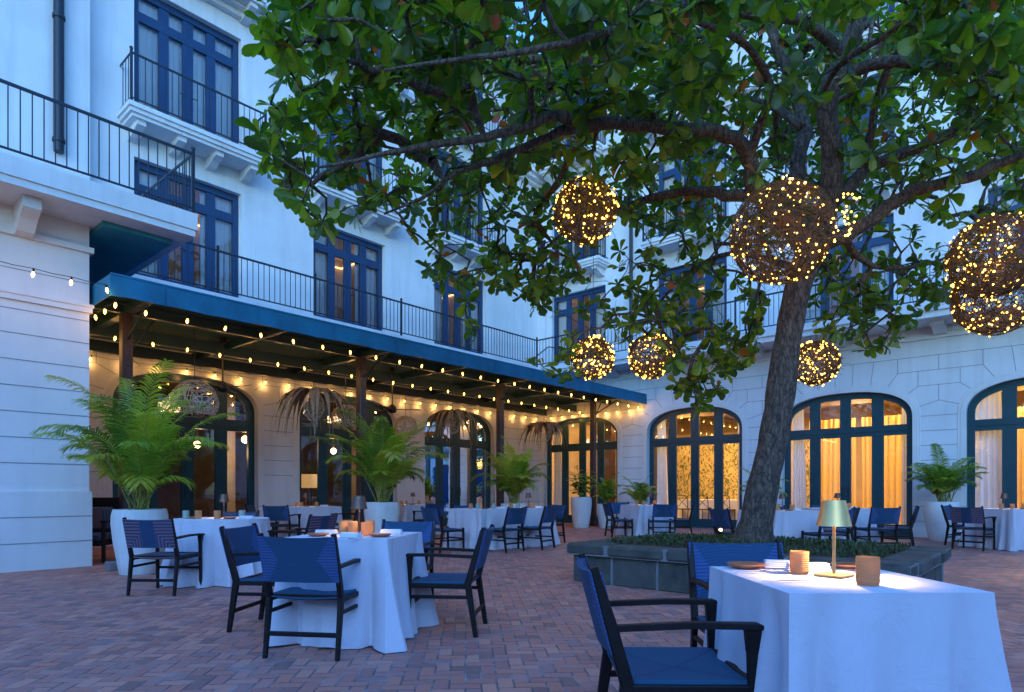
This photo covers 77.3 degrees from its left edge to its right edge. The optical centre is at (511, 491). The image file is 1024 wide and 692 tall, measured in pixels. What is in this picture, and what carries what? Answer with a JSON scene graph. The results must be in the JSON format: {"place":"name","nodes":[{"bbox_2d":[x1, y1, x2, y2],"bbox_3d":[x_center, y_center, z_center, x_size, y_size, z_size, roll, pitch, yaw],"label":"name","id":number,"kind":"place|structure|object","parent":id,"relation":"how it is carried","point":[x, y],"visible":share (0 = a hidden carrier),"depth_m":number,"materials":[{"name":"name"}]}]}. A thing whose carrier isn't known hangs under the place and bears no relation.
{"place":"outdoors","nodes":[
{"label":"outdoors","id":0,"kind":"place"},
{"bbox_2d":[0,522,1023,691],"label":"ground","id":1,"kind":"structure","parent":0,"point":[93,628],"depth_m":4.89,"materials":[{"name":"brick"}]},
{"bbox_2d":[0,78,197,572],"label":"hotel wing","id":2,"kind":"structure","parent":1,"relation":"on","point":[54,221],"depth_m":9.03,"materials":[{"name":"paint"}]},
{"bbox_2d":[92,497,118,562],"bbox_3d":[-6.669,0.600,10.059,0.800,1.000,0.690,0,0,-10],"label":"lounge chair","id":3,"kind":"object","parent":1,"relation":"on","point":[102,507],"visible":0.24,"depth_m":10.22,"materials":[{"name":"brown wood"}]},
{"bbox_2d":[110,509,168,575],"bbox_3d":[-4.992,0.670,8.600,0.680,0.860,0.680,0,0,41],"label":"plant pot","id":4,"kind":"object","parent":1,"relation":"on","point":[119,542],"visible":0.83,"depth_m":8.35,"materials":[{"name":"ceramic"}]},
{"bbox_2d":[30,359,239,509],"bbox_3d":[-4.925,-0.683,8.650,2.411,2.029,2.583,0,0,19],"label":"potted palm","id":5,"kind":"object","parent":4,"relation":"in","point":[141,461],"visible":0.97,"depth_m":8.33,"materials":[{"name":"green plant"}]},
{"bbox_2d":[122,517,204,595],"bbox_3d":[-3.783,0.687,6.967,0.570,0.832,0.659,0,0,3],"label":"armchair","id":6,"kind":"object","parent":1,"relation":"on","point":[157,535],"visible":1,"depth_m":6.73,"materials":[{"name":"fabric"}]},
{"bbox_2d":[219,523,274,632],"bbox_3d":[-1.953,0.687,5.226,0.658,0.832,0.570,0,0,6],"label":"armchair","id":7,"kind":"object","parent":1,"relation":"on","point":[240,546],"visible":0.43,"depth_m":5.09,"materials":[{"name":"fabric"}]},
{"bbox_2d":[0,0,555,546],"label":"hotel wing","id":8,"kind":"structure","parent":1,"relation":"on","point":[84,54],"depth_m":15.25,"materials":[{"name":"paint"}]},
{"bbox_2d":[139,170,157,276],"bbox_3d":[-7.768,-5.575,13.620,0.044,2.530,0.507,0,0,41],"label":"curtain","id":9,"kind":"object","parent":8,"relation":"hanging from","point":[144,178],"visible":0.25,"depth_m":13.68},
{"bbox_2d":[139,0,181,120],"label":"curtain","id":10,"kind":"object","parent":8,"relation":"hanging from","point":[148,43],"visible":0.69,"depth_m":13.75,"materials":[{"name":"fabric"}]},
{"bbox_2d":[113,374,253,517],"bbox_3d":[-7.171,-0.719,14.157,0.160,3.638,3.056,0,0,41],"label":"arched door","id":11,"kind":"structure","parent":8,"relation":"in","point":[220,427],"depth_m":14.63,"materials":[{"name":"blue wood"}]},
{"bbox_2d":[134,159,237,297],"bbox_3d":[-7.153,-5.585,14.140,0.130,2.626,2.256,0,0,41],"label":"window","id":12,"kind":"structure","parent":8,"relation":"in","point":[209,210],"depth_m":14.44,"materials":[{"name":"blue wood"}]},
{"bbox_2d":[134,0,237,143],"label":"window","id":13,"kind":"structure","parent":8,"relation":"in","point":[161,26],"depth_m":14.11,"materials":[{"name":"blue wood"}]},
{"bbox_2d":[193,27,230,140],"bbox_3d":[-6.918,-9.070,14.591,0.044,2.740,1.127,0,0,41],"label":"curtain","id":14,"kind":"object","parent":8,"relation":"hanging from","point":[222,79],"visible":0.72,"depth_m":14.76,"materials":[{"name":"fabric"}]},
{"bbox_2d":[200,191,230,293],"bbox_3d":[-6.796,-5.575,14.730,0.043,2.530,0.757,0,0,41],"label":"curtain","id":15,"kind":"object","parent":8,"relation":"hanging from","point":[223,235],"visible":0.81,"depth_m":14.79,"materials":[{"name":"fabric"}]},
{"bbox_2d":[315,231,326,316],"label":"curtain","id":16,"kind":"object","parent":8,"relation":"hanging from","point":[320,265],"visible":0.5,"depth_m":16.78,"materials":[{"name":"fabric"}]},
{"bbox_2d":[300,396,392,519],"bbox_3d":[-4.445,-0.719,17.272,0.160,3.638,3.056,0,0,41],"label":"arched door","id":17,"kind":"structure","parent":8,"relation":"in","point":[322,449],"depth_m":16.98,"materials":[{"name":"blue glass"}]},
{"bbox_2d":[313,232,381,330],"bbox_3d":[-4.426,-5.585,17.256,0.130,2.626,2.256,0,0,41],"label":"window","id":18,"kind":"structure","parent":8,"relation":"in","point":[329,249],"depth_m":17.28,"materials":[{"name":"blue wood"}]},
{"bbox_2d":[354,244,376,327],"bbox_3d":[-4.069,-5.575,17.845,0.044,2.530,0.757,0,0,41],"label":"curtain","id":19,"kind":"object","parent":8,"relation":"hanging from","point":[371,280],"visible":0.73,"depth_m":17.93,"materials":[{"name":"fabric"}]},
{"bbox_2d":[434,272,441,342],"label":"curtain","id":20,"kind":"object","parent":8,"relation":"hanging from","point":[437,301],"visible":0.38,"depth_m":19.87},
{"bbox_2d":[425,413,490,526],"bbox_3d":[-1.744,-0.719,20.357,0.160,3.638,3.056,0,0,41],"label":"arched door","id":21,"kind":"structure","parent":8,"relation":"in","point":[449,482],"depth_m":20.39,"materials":[{"name":"blue glass"}]},
{"bbox_2d":[434,267,482,353],"bbox_3d":[-1.726,-5.585,20.341,0.130,2.626,2.256,0,0,41],"label":"window","id":22,"kind":"structure","parent":8,"relation":"in","point":[448,289],"depth_m":20.28,"materials":[{"name":"blue glass"}]},
{"bbox_2d":[437,150,482,245],"bbox_3d":[-1.743,-9.080,20.356,0.085,2.836,2.256,0,0,41],"label":"window","id":23,"kind":"structure","parent":8,"relation":"in","point":[480,200],"depth_m":20.35,"materials":[{"name":"blue glass"}]},
{"bbox_2d":[262,505,301,537],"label":"armchair","id":24,"kind":"object","parent":1,"relation":"on","point":[277,513],"visible":0.89,"depth_m":12.89,"materials":[{"name":"fabric"}]},
{"bbox_2d":[267,513,337,536],"bbox_3d":[-2.570,0.687,7.932,0.658,0.832,0.570,0,0,20],"label":"armchair","id":25,"kind":"object","parent":1,"relation":"on","point":[314,523],"visible":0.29,"depth_m":7.75,"materials":[{"name":"fabric"}]},
{"bbox_2d":[257,533,360,660],"bbox_3d":[-1.347,0.687,4.417,0.570,0.832,0.658,0,0,8],"label":"armchair","id":26,"kind":"object","parent":1,"relation":"on","point":[305,560],"visible":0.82,"depth_m":4.16,"materials":[{"name":"fabric"}]},
{"bbox_2d":[89,272,646,559],"bbox_3d":[-2.255,-1.000,16.148,4.356,4.200,15.212,0,0,41],"label":"awning","id":27,"kind":"object","parent":1,"relation":"on","point":[127,324],"visible":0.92,"depth_m":13.48,"materials":[{"name":"blue fabric"}]},
{"bbox_2d":[170,328,218,417],"bbox_3d":[-5.848,-2.201,11.797,0.808,1.598,0.808,0,0,41],"label":"pendant lamp","id":28,"kind":"object","parent":27,"relation":"hanging from","point":[193,391],"visible":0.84,"depth_m":11.73,"materials":[{"name":"wicker"}]},
{"bbox_2d":[269,350,356,438],"bbox_3d":[-4.126,-1.982,13.167,1.780,2.035,1.676,0,0,41],"label":"pendant lamp","id":29,"kind":"object","parent":27,"relation":"hanging from","point":[299,394],"visible":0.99,"depth_m":13.04,"materials":[{"name":"wicker"}]},
{"bbox_2d":[89,330,581,413],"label":"string lights","id":30,"kind":"object","parent":27,"relation":"hanging from","point":[187,349],"visible":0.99,"depth_m":13.84,"materials":[{"name":"yellow"}]},
{"bbox_2d":[331,363,355,428],"bbox_3d":[-3.789,-2.222,14.604,0.664,1.556,0.686,0,0,41],"label":"pendant lamp","id":31,"kind":"object","parent":27,"relation":"hanging from","point":[341,421],"visible":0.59,"depth_m":14.46,"materials":[{"name":"wicker"}]},
{"bbox_2d":[117,302,638,407],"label":"string lights","id":32,"kind":"object","parent":27,"relation":"hanging from","point":[187,319],"visible":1,"depth_m":12.27,"materials":[{"name":"yellow"}]},
{"bbox_2d":[426,377,479,449],"bbox_3d":[-1.579,-2.066,16.825,1.473,1.869,1.525,0,0,4],"label":"pendant lamp","id":33,"kind":"object","parent":27,"relation":"hanging from","point":[447,414],"visible":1,"depth_m":16.73,"materials":[{"name":"wicker"}]},
{"bbox_2d":[517,421,567,454],"bbox_3d":[0.935,-2.022,19.640,1.616,1.956,1.538,0,0,41],"label":"pendant lamp","id":34,"kind":"object","parent":27,"relation":"hanging from","point":[548,427],"visible":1,"depth_m":19.47,"materials":[{"name":"wicker"}]},
{"bbox_2d":[364,502,399,531],"bbox_3d":[-2.616,0.660,12.900,0.720,0.880,0.720,0,0,41],"label":"plant pot","id":35,"kind":"object","parent":1,"relation":"on","point":[377,512],"visible":0.57,"depth_m":12.59,"materials":[{"name":"ceramic"}]},
{"bbox_2d":[309,409,452,501],"bbox_3d":[-2.564,-0.631,12.992,2.412,1.888,2.402,0,0,21],"label":"potted palm","id":36,"kind":"object","parent":35,"relation":"in","point":[383,471],"visible":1,"depth_m":12.60,"materials":[{"name":"green plant"}]},
{"bbox_2d":[381,519,435,599],"bbox_3d":[-1.034,0.687,5.953,0.570,0.832,0.659,0,0,6],"label":"armchair","id":37,"kind":"object","parent":1,"relation":"on","point":[427,529],"visible":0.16,"depth_m":6.21,"materials":[{"name":"fabric"}]},
{"bbox_2d":[421,506,464,552],"bbox_3d":[-1.269,0.687,11.659,0.638,0.832,0.534,0,0,-40],"label":"dining chair","id":38,"kind":"object","parent":1,"relation":"on","point":[429,514],"visible":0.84,"depth_m":11.49,"materials":[{"name":"fabric"}]},
{"bbox_2d":[406,524,494,637],"bbox_3d":[-0.477,0.687,5.094,0.658,0.832,0.570,0,0,6],"label":"armchair","id":39,"kind":"object","parent":1,"relation":"on","point":[478,557],"visible":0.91,"depth_m":4.86,"materials":[{"name":"fabric"}]},
{"bbox_2d":[484,506,527,552],"bbox_3d":[-0.111,0.687,11.709,0.638,0.832,0.534,0,0,40],"label":"dining chair","id":40,"kind":"object","parent":1,"relation":"on","point":[515,516],"visible":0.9,"depth_m":11.53,"materials":[{"name":"fabric"}]},
{"bbox_2d":[500,503,526,506],"bbox_3d":[0.048,0.700,15.900,0.680,0.800,0.680,0,0,41],"label":"plant pot","id":41,"kind":"object","parent":1,"relation":"on","point":[514,505],"visible":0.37,"depth_m":15.67,"materials":[{"name":"ceramic"}]},
{"bbox_2d":[470,435,549,503],"bbox_3d":[-0.029,-0.504,15.959,1.881,1.778,1.767,0,0,30],"label":"potted palm","id":42,"kind":"object","parent":41,"relation":"in","point":[513,481],"visible":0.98,"depth_m":15.71,"materials":[{"name":"green plant"}]},
{"bbox_2d":[517,505,557,549],"bbox_3d":[0.505,0.687,12.318,0.638,0.832,0.534,0,0,30],"label":"dining chair","id":43,"kind":"object","parent":1,"relation":"on","point":[548,514],"visible":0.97,"depth_m":12.15,"materials":[{"name":"fabric"}]},
{"bbox_2d":[570,497,591,527],"bbox_3d":[2.071,0.635,19.200,0.640,0.930,0.640,0,0,41],"label":"plant pot","id":44,"kind":"object","parent":1,"relation":"on","point":[581,507],"visible":0.98,"depth_m":18.96,"materials":[{"name":"ceramic"}]},
{"bbox_2d":[597,504,615,527],"bbox_3d":[2.868,0.740,19.400,0.600,0.720,0.600,0,0,41],"label":"plant pot","id":45,"kind":"object","parent":1,"relation":"on","point":[601,516],"visible":0.37,"depth_m":19.20,"materials":[{"name":"ceramic"}]},
{"bbox_2d":[588,472,626,503],"bbox_3d":[2.827,-0.060,19.402,1.284,1.032,1.140,0,0,-30],"label":"potted palm","id":46,"kind":"object","parent":45,"relation":"in","point":[607,490],"visible":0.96,"depth_m":19.24,"materials":[{"name":"green plant"}]},
{"bbox_2d":[602,502,632,536],"bbox_3d":[2.557,0.687,15.589,0.638,0.832,0.534,0,0,-10],"label":"dining chair","id":47,"kind":"object","parent":1,"relation":"on","point":[608,510],"visible":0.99,"depth_m":15.39,"materials":[{"name":"fabric"}]},
{"bbox_2d":[648,503,676,534],"bbox_3d":[3.500,0.687,14.936,0.534,0.832,0.638,0,0,0],"label":"dining chair","id":48,"kind":"object","parent":1,"relation":"on","point":[664,510],"visible":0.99,"depth_m":14.70,"materials":[{"name":"fabric"}]},
{"bbox_2d":[576,553,763,691],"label":"armchair","id":49,"kind":"object","parent":1,"relation":"on","point":[671,669],"visible":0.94,"depth_m":2.37,"materials":[{"name":"fabric"}]},
{"bbox_2d":[709,507,734,534],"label":"dining chair","id":50,"kind":"object","parent":1,"relation":"on","point":[720,517],"visible":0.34,"depth_m":10.55,"materials":[{"name":"fabric"}]},
{"bbox_2d":[686,539,783,646],"bbox_3d":[1.252,0.687,3.353,0.570,0.832,0.659,0,0,2],"label":"armchair","id":51,"kind":"object","parent":1,"relation":"on","point":[702,558],"visible":0.21,"depth_m":3.62,"materials":[{"name":"fabric"}]},
{"bbox_2d":[566,533,950,593],"bbox_3d":[2.825,0.854,7.561,3.679,0.492,2.451,0,0,41],"label":"planter","id":52,"kind":"object","parent":1,"relation":"on","point":[658,567],"visible":0.42,"depth_m":7.11,"materials":[{"name":"stone"}]},
{"bbox_2d":[233,0,1023,542],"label":"almond tree","id":53,"kind":"object","parent":52,"relation":"in","point":[961,48],"visible":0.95,"depth_m":6.79,"materials":[{"name":"green plant"}]},
{"bbox_2d":[550,57,622,247],"bbox_3d":[0.821,-3.644,6.893,0.814,2.067,0.756,0,0,-10],"label":"light globe","id":54,"kind":"object","parent":53,"relation":"hanging from","point":[600,216],"visible":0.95,"depth_m":6.76,"materials":[{"name":"wicker"}]},
{"bbox_2d":[568,249,616,384],"bbox_3d":[1.065,-2.412,8.621,0.679,1.951,0.658,0,0,41],"label":"light globe","id":55,"kind":"object","parent":53,"relation":"hanging from","point":[593,367],"visible":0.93,"depth_m":8.46,"materials":[{"name":"wicker"}]},
{"bbox_2d":[624,332,675,382],"bbox_3d":[1.807,-2.399,8.400,0.680,1.947,0.668,0,0,41],"label":"light globe","id":56,"kind":"object","parent":53,"relation":"hanging from","point":[652,372],"visible":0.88,"depth_m":8.28,"materials":[{"name":"wicker"}]},
{"bbox_2d":[721,166,847,294],"bbox_3d":[2.646,-3.150,6.256,1.118,2.379,1.223,0,0,41],"label":"light globe","id":57,"kind":"object","parent":53,"relation":"hanging from","point":[734,241],"visible":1,"depth_m":6.14,"materials":[{"name":"wicker"}]},
{"bbox_2d":[797,334,847,388],"bbox_3d":[3.891,-2.266,8.181,0.713,1.934,0.709,0,0,41],"label":"light globe","id":58,"kind":"object","parent":53,"relation":"hanging from","point":[826,375],"visible":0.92,"depth_m":8.05,"materials":[{"name":"wicker"}]},
{"bbox_2d":[936,205,1023,307],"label":"light globe","id":59,"kind":"object","parent":53,"relation":"hanging from","point":[1007,219],"visible":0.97,"depth_m":6.49,"materials":[{"name":"wicker"}]},
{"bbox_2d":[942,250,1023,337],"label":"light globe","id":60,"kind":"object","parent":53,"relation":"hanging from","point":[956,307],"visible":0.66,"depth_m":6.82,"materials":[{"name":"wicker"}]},
{"bbox_2d":[605,531,911,557],"bbox_3d":[2.822,0.581,7.559,3.081,0.146,1.875,0,0,41],"label":"ground cover","id":61,"kind":"object","parent":52,"relation":"in","point":[874,546],"visible":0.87,"depth_m":7.26,"materials":[{"name":"green plant"}]},
{"bbox_2d":[536,0,1023,538],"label":"hotel wing","id":62,"kind":"structure","parent":1,"relation":"on","point":[940,374],"depth_m":17.97,"materials":[{"name":"paint"}]},
{"bbox_2d":[554,430,561,504],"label":"curtain","id":63,"kind":"object","parent":62,"relation":"hanging from","point":[557,479],"visible":0.55,"depth_m":23.20,"materials":[{"name":"fabric"}]},
{"bbox_2d":[554,286,605,362],"bbox_3d":[2.373,-5.585,22.222,2.256,2.626,0.130,0,0,41],"label":"window","id":64,"kind":"structure","parent":62,"relation":"in","point":[568,312],"depth_m":22.45,"materials":[{"name":"blue glass"}]},
{"bbox_2d":[547,417,616,523],"bbox_3d":[2.442,-0.719,22.195,3.056,3.638,0.160,0,0,41],"label":"arched door","id":65,"kind":"structure","parent":62,"relation":"in","point":[601,445],"depth_m":22.26,"materials":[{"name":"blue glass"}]},
{"bbox_2d":[657,420,667,503],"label":"curtain","id":66,"kind":"object","parent":62,"relation":"hanging from","point":[662,488],"visible":0.59,"depth_m":20.47,"materials":[{"name":"fabric"}]},
{"bbox_2d":[659,257,726,342],"bbox_3d":[5.511,-5.585,19.506,2.256,2.626,0.085,0,0,41],"label":"window","id":67,"kind":"structure","parent":62,"relation":"in","point":[708,279],"depth_m":19.44,"materials":[{"name":"blue glass"}]},
{"bbox_2d":[659,145,726,236],"bbox_3d":[5.496,-9.080,19.489,2.256,2.836,0.130,0,0,41],"label":"window","id":68,"kind":"structure","parent":62,"relation":"in","point":[674,172],"depth_m":19.81,"materials":[{"name":"blue glass"}]},
{"bbox_2d":[650,407,741,528],"bbox_3d":[5.557,-0.719,19.468,3.056,3.638,0.160,0,0,41],"label":"arched door","id":69,"kind":"structure","parent":62,"relation":"in","point":[718,439],"depth_m":19.42,"materials":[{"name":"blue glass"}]},
{"bbox_2d":[677,499,737,519],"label":"tablecloth","id":70,"kind":"object","parent":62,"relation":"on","point":[733,505],"visible":0.24,"depth_m":20.89,"materials":[{"name":"white fabric"}]},
{"bbox_2d":[792,409,806,507],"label":"curtain","id":71,"kind":"object","parent":62,"relation":"hanging from","point":[799,497],"visible":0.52,"depth_m":17.70,"materials":[{"name":"fabric"}]},
{"bbox_2d":[809,418,855,505],"bbox_3d":[10.046,-0.615,20.084,1.365,3.270,0.100,0,0,41],"label":"curtain","id":72,"kind":"object","parent":62,"relation":"hanging from","point":[830,468],"visible":0.31,"depth_m":20.09,"materials":[{"name":"fabric"}]},
{"bbox_2d":[785,393,911,535],"bbox_3d":[8.703,-0.719,16.715,3.056,3.638,0.160,0,0,41],"label":"arched door","id":73,"kind":"structure","parent":62,"relation":"in","point":[878,430],"depth_m":16.66,"materials":[{"name":"blue wood"}]},
{"bbox_2d":[805,214,893,322],"bbox_3d":[8.686,-5.585,16.697,2.256,2.626,0.130,0,0,41],"label":"window","id":74,"kind":"structure","parent":62,"relation":"in","point":[876,241],"depth_m":16.33,"materials":[{"name":"blue glass"}]},
{"bbox_2d":[859,223,888,311],"bbox_3d":[9.276,-5.575,16.340,0.757,2.530,0.044,0,0,41],"label":"curtain","id":75,"kind":"object","parent":62,"relation":"hanging from","point":[876,249],"visible":0.23,"depth_m":16.27,"materials":[{"name":"fabric"}]},
{"bbox_2d":[862,415,901,524],"bbox_3d":[11.175,-0.615,19.096,1.365,3.270,0.100,0,0,41],"label":"curtain","id":76,"kind":"object","parent":62,"relation":"hanging from","point":[892,471],"visible":0.3,"depth_m":19.09,"materials":[{"name":"fabric"}]},
{"bbox_2d":[902,408,906,524],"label":"curtain","id":77,"kind":"object","parent":62,"relation":"hanging from","point":[904,477],"visible":0.48,"depth_m":16.03,"materials":[{"name":"fabric"}]},
{"bbox_2d":[975,391,1001,507],"bbox_3d":[11.130,-0.690,14.910,0.621,3.420,0.070,0,0,41],"label":"curtain","id":78,"kind":"object","parent":62,"relation":"hanging from","point":[988,455],"visible":0.48,"depth_m":14.93,"materials":[{"name":"fabric"}]},
{"bbox_2d":[967,379,1023,507],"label":"arched door","id":79,"kind":"structure","parent":62,"relation":"in","point":[1009,423],"depth_m":14.53,"materials":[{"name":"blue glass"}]},
{"bbox_2d":[1017,406,1023,507],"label":"curtain","id":80,"kind":"object","parent":62,"relation":"hanging from","point":[1020,464],"visible":0.09,"depth_m":17.04,"materials":[{"name":"fabric"}]},
{"bbox_2d":[801,508,853,540],"bbox_3d":[5.159,0.687,10.487,0.534,0.832,0.638,0,0,-8],"label":"dining chair","id":81,"kind":"object","parent":1,"relation":"on","point":[819,534],"visible":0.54,"depth_m":10.33,"materials":[{"name":"blue wood"}]},
{"bbox_2d":[854,506,900,544],"bbox_3d":[6.750,0.687,11.836,0.534,0.832,0.638,0,0,0],"label":"dining chair","id":82,"kind":"object","parent":1,"relation":"on","point":[884,515],"visible":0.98,"depth_m":11.60,"materials":[{"name":"fabric"}]},
{"bbox_2d":[923,501,962,540],"bbox_3d":[9.614,0.665,14.300,0.740,0.870,0.740,0,0,41],"label":"plant pot","id":83,"kind":"object","parent":1,"relation":"on","point":[935,523],"visible":0.69,"depth_m":14.11,"materials":[{"name":"ceramic"}]},
{"bbox_2d":[905,443,988,501],"bbox_3d":[9.681,-0.366,14.364,1.601,1.377,1.666,0,0,29],"label":"potted palm","id":84,"kind":"object","parent":83,"relation":"in","point":[944,479],"visible":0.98,"depth_m":14.14,"materials":[{"name":"green plant"}]},
{"bbox_2d":[950,506,996,550],"bbox_3d":[8.676,0.687,12.069,0.658,0.832,0.570,0,0,-35],"label":"armchair","id":85,"kind":"object","parent":1,"relation":"on","point":[964,515],"visible":1,"depth_m":11.96,"materials":[{"name":"fabric"}]},
{"bbox_3d":[3.735,0.800,18.600,0.560,0.600,0.560,0,0,41],"label":"plant pot","id":86,"kind":"object","parent":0,"visible":0},
{"bbox_2d":[618,473,657,503],"bbox_3d":[3.683,0.013,18.575,1.217,1.102,1.294,0,0,5],"label":"potted palm","id":87,"kind":"object","parent":86,"relation":"in","point":[639,494],"visible":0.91,"depth_m":18.45,"materials":[{"name":"green plant"}]},
{"bbox_3d":[1.240,0.722,2.490,0.666,0.757,0.736,0,0,-2],"label":"dining table","id":88,"kind":"object","parent":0,"visible":0},
{"bbox_2d":[703,566,1012,691],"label":"tablecloth","id":89,"kind":"object","parent":88,"relation":"on","point":[894,632],"visible":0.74,"depth_m":2.12,"materials":[{"name":"white fabric"}]},
{"bbox_2d":[789,550,808,574],"bbox_3d":[1.161,0.287,2.588,0.074,0.092,0.074,0,0,36],"label":"tumbler","id":90,"kind":"object","parent":89,"relation":"on","point":[799,562],"visible":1,"depth_m":2.56,"materials":[{"name":"orange ceramic"}]},
{"bbox_2d":[813,500,854,578],"bbox_3d":[1.261,0.184,2.510,0.128,0.298,0.128,0,0,-38],"label":"table lamp","id":91,"kind":"object","parent":89,"relation":"on","point":[833,514],"visible":1,"depth_m":2.47,"materials":[{"name":"gold metal"}]},
{"bbox_2d":[855,556,880,585],"bbox_3d":[1.270,0.283,2.287,0.080,0.100,0.080,0,0,-44],"label":"tumbler","id":92,"kind":"object","parent":89,"relation":"on","point":[868,570],"visible":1,"depth_m":2.25,"materials":[{"name":"brown ceramic"}]},
{"bbox_3d":[-1.200,0.722,4.930,0.776,0.757,0.796,0,0,9],"label":"dining table","id":93,"kind":"object","parent":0,"visible":0},
{"bbox_2d":[269,531,438,653],"bbox_3d":[-1.179,0.714,4.918,1.073,0.760,1.098,0,0,9],"label":"tablecloth","id":94,"kind":"object","parent":93,"relation":"on","point":[384,617],"visible":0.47,"depth_m":4.50,"materials":[{"name":"white fabric"}]},
{"bbox_3d":[-3.600,0.722,7.920,1.100,0.757,1.100,0,0,0],"label":"dining table","id":95,"kind":"object","parent":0,"visible":0},
{"bbox_2d":[160,517,270,587],"bbox_3d":[-3.588,0.714,7.920,1.438,0.757,1.446,0,0,0],"label":"tablecloth","id":96,"kind":"object","parent":95,"relation":"on","point":[215,570],"visible":0.44,"depth_m":7.38,"materials":[{"name":"white fabric"}]},
{"bbox_3d":[-4.500,0.722,14.200,1.126,0.757,0.876,0,0,-35],"label":"dining table","id":97,"kind":"object","parent":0,"visible":0},
{"bbox_2d":[274,506,342,536],"bbox_3d":[-4.514,0.714,14.195,1.404,0.760,1.136,0,0,-35],"label":"tablecloth","id":98,"kind":"object","parent":97,"relation":"on","point":[305,512],"visible":0.47,"depth_m":13.75,"materials":[{"name":"white fabric"}]},
{"bbox_3d":[-2.550,0.722,16.300,0.876,0.757,0.876,0,0,-40],"label":"dining table","id":99,"kind":"object","parent":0,"visible":0},
{"bbox_2d":[399,504,440,534],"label":"tablecloth","id":100,"kind":"object","parent":99,"relation":"on","point":[406,513],"visible":0.3,"depth_m":15.81,"materials":[{"name":"white fabric"}]},
{"bbox_3d":[-0.550,0.722,12.400,0.926,0.757,0.926,0,0,-43],"label":"dining table","id":101,"kind":"object","parent":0,"visible":0},
{"bbox_2d":[443,508,521,549],"bbox_3d":[-0.563,0.714,12.393,1.213,0.760,1.208,0,0,-43],"label":"tablecloth","id":102,"kind":"object","parent":101,"relation":"on","point":[473,521],"visible":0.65,"depth_m":12.02,"materials":[{"name":"white fabric"}]},
{"bbox_3d":[0.220,0.722,13.100,0.876,0.757,0.876,0,0,-43],"label":"dining table","id":103,"kind":"object","parent":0,"visible":0},
{"bbox_2d":[505,507,560,547],"bbox_3d":[0.207,0.714,13.108,1.212,0.760,1.164,0,0,-43],"label":"tablecloth","id":104,"kind":"object","parent":103,"relation":"on","point":[533,516],"visible":0.29,"depth_m":12.69,"materials":[{"name":"white fabric"}]},
{"bbox_3d":[3.320,0.722,15.900,0.876,0.757,0.876,0,0,-20],"label":"dining table","id":105,"kind":"object","parent":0,"visible":0},
{"bbox_2d":[615,504,676,535],"bbox_3d":[3.319,0.714,15.897,1.190,0.760,1.119,0,0,-20],"label":"tablecloth","id":106,"kind":"object","parent":105,"relation":"on","point":[640,515],"visible":0.56,"depth_m":15.49,"materials":[{"name":"white fabric"}]},
{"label":"dining table","id":107,"kind":"object","parent":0,"visible":0},
{"bbox_2d":[736,510,824,539],"bbox_3d":[4.706,0.714,11.351,1.228,0.760,1.186,0,0,-20],"label":"tablecloth","id":108,"kind":"object","parent":107,"relation":"on","point":[795,523],"visible":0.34,"depth_m":10.88,"materials":[{"name":"white fabric"}]},
{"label":"dining table","id":109,"kind":"object","parent":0,"visible":0},
{"bbox_2d":[801,508,879,542],"bbox_3d":[6.443,0.714,12.754,1.193,0.760,1.257,0,0,-25],"label":"tablecloth","id":110,"kind":"object","parent":109,"relation":"on","point":[863,517],"visible":0.21,"depth_m":12.39,"materials":[{"name":"white fabric"}]},
{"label":"dining table","id":111,"kind":"object","parent":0,"visible":0},
{"bbox_2d":[958,508,1023,551],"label":"tablecloth","id":112,"kind":"object","parent":111,"relation":"on","point":[1009,529],"visible":0.69,"depth_m":11.92,"materials":[{"name":"white fabric"}]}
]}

